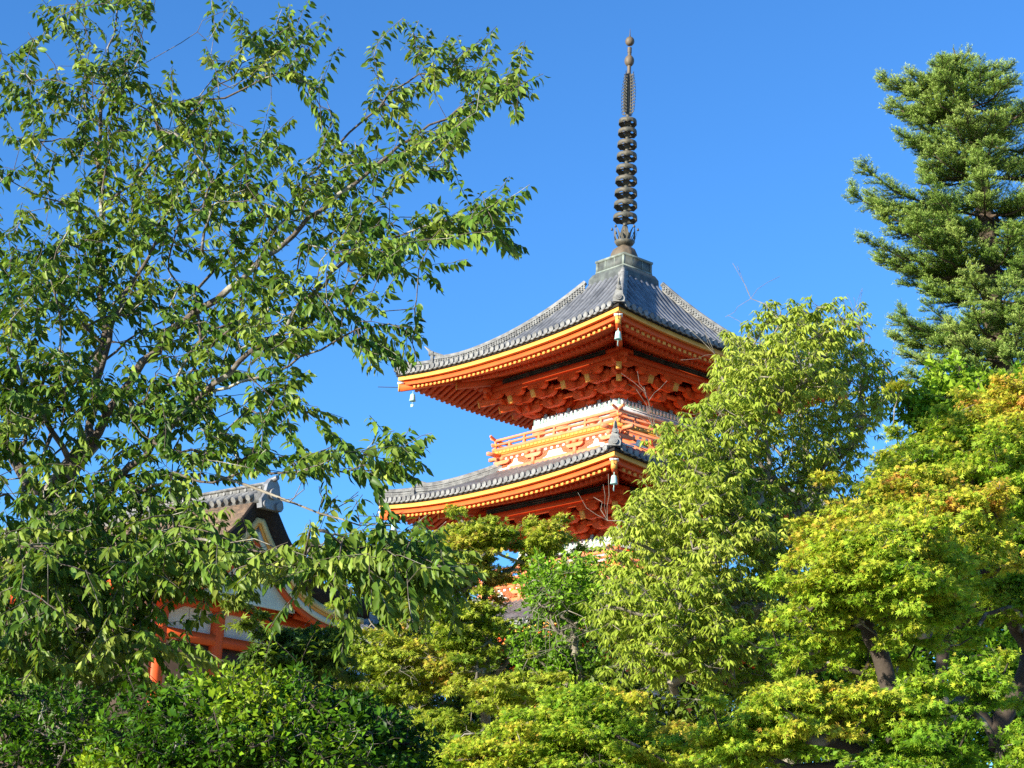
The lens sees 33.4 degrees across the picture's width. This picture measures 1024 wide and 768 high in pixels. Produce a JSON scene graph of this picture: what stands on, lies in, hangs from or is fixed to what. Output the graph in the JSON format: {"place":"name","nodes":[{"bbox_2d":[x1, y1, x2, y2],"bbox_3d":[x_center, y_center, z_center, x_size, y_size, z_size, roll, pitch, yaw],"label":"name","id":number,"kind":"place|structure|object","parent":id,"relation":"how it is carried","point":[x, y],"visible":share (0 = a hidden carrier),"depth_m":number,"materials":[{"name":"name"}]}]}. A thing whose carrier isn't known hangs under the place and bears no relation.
{"place":"outdoors","nodes":[
{"label":"outdoors","id":0,"kind":"place"},
{"bbox_2d":[0,475,370,767],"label":"temple gate","id":1,"kind":"structure","parent":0,"point":[259,511],"depth_m":32.68,"materials":[{"name":"orange wood"}]},
{"bbox_2d":[0,0,1023,767],"label":"sky","id":2,"kind":"structure","parent":0,"point":[751,116],"materials":[{"name":"blue"}]},
{"bbox_3d":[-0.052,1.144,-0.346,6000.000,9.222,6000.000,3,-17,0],"label":"ground","id":3,"kind":"structure","parent":0,"visible":0},
{"bbox_2d":[0,670,110,767],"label":"shrub","id":4,"kind":"object","parent":3,"relation":"on","point":[31,740],"visible":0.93,"depth_m":10.31,"materials":[{"name":"green plant"}]},
{"bbox_2d":[67,628,459,767],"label":"shrub","id":5,"kind":"object","parent":3,"relation":"on","point":[198,719],"visible":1,"depth_m":9.16,"materials":[{"name":"green plant"}]},
{"bbox_2d":[0,0,550,766],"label":"cherry tree","id":6,"kind":"object","parent":3,"relation":"on","point":[60,568],"visible":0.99,"depth_m":14.32,"materials":[{"name":"green plant"}]},
{"bbox_2d":[217,592,369,686],"bbox_3d":[-2.268,3.768,16.459,1.606,3.488,1.500,10,-18,-23],"label":"tree","id":7,"kind":"object","parent":3,"relation":"on","point":[319,656],"visible":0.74,"depth_m":16.52,"materials":[{"name":"green plant"}]},
{"bbox_2d":[312,614,444,755],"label":"side hall","id":8,"kind":"structure","parent":3,"relation":"on","point":[371,618],"depth_m":41.62,"materials":[{"name":"white paint"}]},
{"bbox_2d":[346,581,423,633],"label":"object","id":9,"kind":"object","parent":3,"relation":"on","point":[352,591],"depth_m":43.86,"materials":[{"name":"green plant"}]},
{"bbox_2d":[312,589,483,755],"bbox_3d":[-2.192,5.562,29.044,3.750,5.252,4.636,3,-17,0],"label":"maple tree","id":10,"kind":"object","parent":3,"relation":"on","point":[391,663],"visible":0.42,"depth_m":28.89,"materials":[{"name":"green plant"}]},
{"bbox_2d":[366,504,590,734],"bbox_3d":[-0.604,5.100,29.606,3.499,6.499,5.426,18,-23,-42],"label":"maple tree","id":11,"kind":"object","parent":3,"relation":"on","point":[472,647],"visible":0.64,"depth_m":29.58,"materials":[{"name":"green plant"}]},
{"bbox_2d":[368,580,627,763],"bbox_3d":[-0.128,6.683,35.451,6.195,5.989,3.674,3,-17,0],"label":"broadleaf tree","id":12,"kind":"object","parent":3,"relation":"on","point":[456,703],"visible":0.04,"depth_m":35.27,"materials":[{"name":"green plant"}]},
{"bbox_2d":[500,543,629,704],"bbox_3d":[0.885,5.402,28.583,2.268,5.716,3.758,3,-17,0],"label":"broadleaf tree","id":13,"kind":"object","parent":3,"relation":"on","point":[569,581],"visible":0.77,"depth_m":28.72,"materials":[{"name":"green plant"}]},
{"bbox_2d":[426,679,717,767],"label":"maple tree","id":14,"kind":"object","parent":3,"relation":"on","point":[599,728],"visible":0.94,"depth_m":20.31,"materials":[{"name":"green plant"}]},
{"bbox_2d":[359,34,866,767],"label":"pagoda","id":15,"kind":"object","parent":3,"relation":"on","point":[559,374],"visible":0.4,"depth_m":56.35,"materials":[{"name":"orange wood"}]},
{"bbox_2d":[576,568,899,767],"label":"broadleaf tree","id":16,"kind":"object","parent":3,"relation":"on","point":[688,697],"visible":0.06,"depth_m":28.23,"materials":[{"name":"green plant"}]},
{"bbox_2d":[576,264,920,763],"bbox_3d":[3.667,2.799,25.809,5.558,9.808,5.045,3,-17,0],"label":"evergreen tree","id":17,"kind":"object","parent":3,"relation":"on","point":[716,493],"visible":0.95,"depth_m":25.03,"materials":[{"name":"green plant"}]},
{"bbox_2d":[650,646,1023,767],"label":"maple tree","id":18,"kind":"object","parent":3,"relation":"on","point":[794,713],"visible":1,"depth_m":12.86,"materials":[{"name":"green plant"}]},
{"bbox_2d":[718,462,1023,755],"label":"maple tree","id":19,"kind":"object","parent":3,"relation":"on","point":[909,560],"visible":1,"depth_m":14.50,"materials":[{"name":"green plant"}]},
{"bbox_2d":[803,558,1023,767],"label":"broadleaf tree","id":20,"kind":"object","parent":3,"relation":"on","point":[1005,640],"visible":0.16,"depth_m":24.60,"materials":[{"name":"green plant"}]},
{"bbox_2d":[841,44,1023,387],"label":"fir tree","id":21,"kind":"object","parent":3,"relation":"on","point":[981,276],"visible":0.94,"depth_m":31.92,"materials":[{"name":"green plant"}]},
{"bbox_2d":[851,366,1023,767],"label":"maple tree","id":22,"kind":"object","parent":3,"relation":"on","point":[980,446],"visible":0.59,"depth_m":18.12,"materials":[{"name":"green plant"}]},
{"bbox_2d":[882,349,1023,449],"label":"broadleaf tree","id":23,"kind":"object","parent":3,"relation":"on","point":[936,385],"visible":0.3,"depth_m":27.66,"materials":[{"name":"green plant"}]}
]}

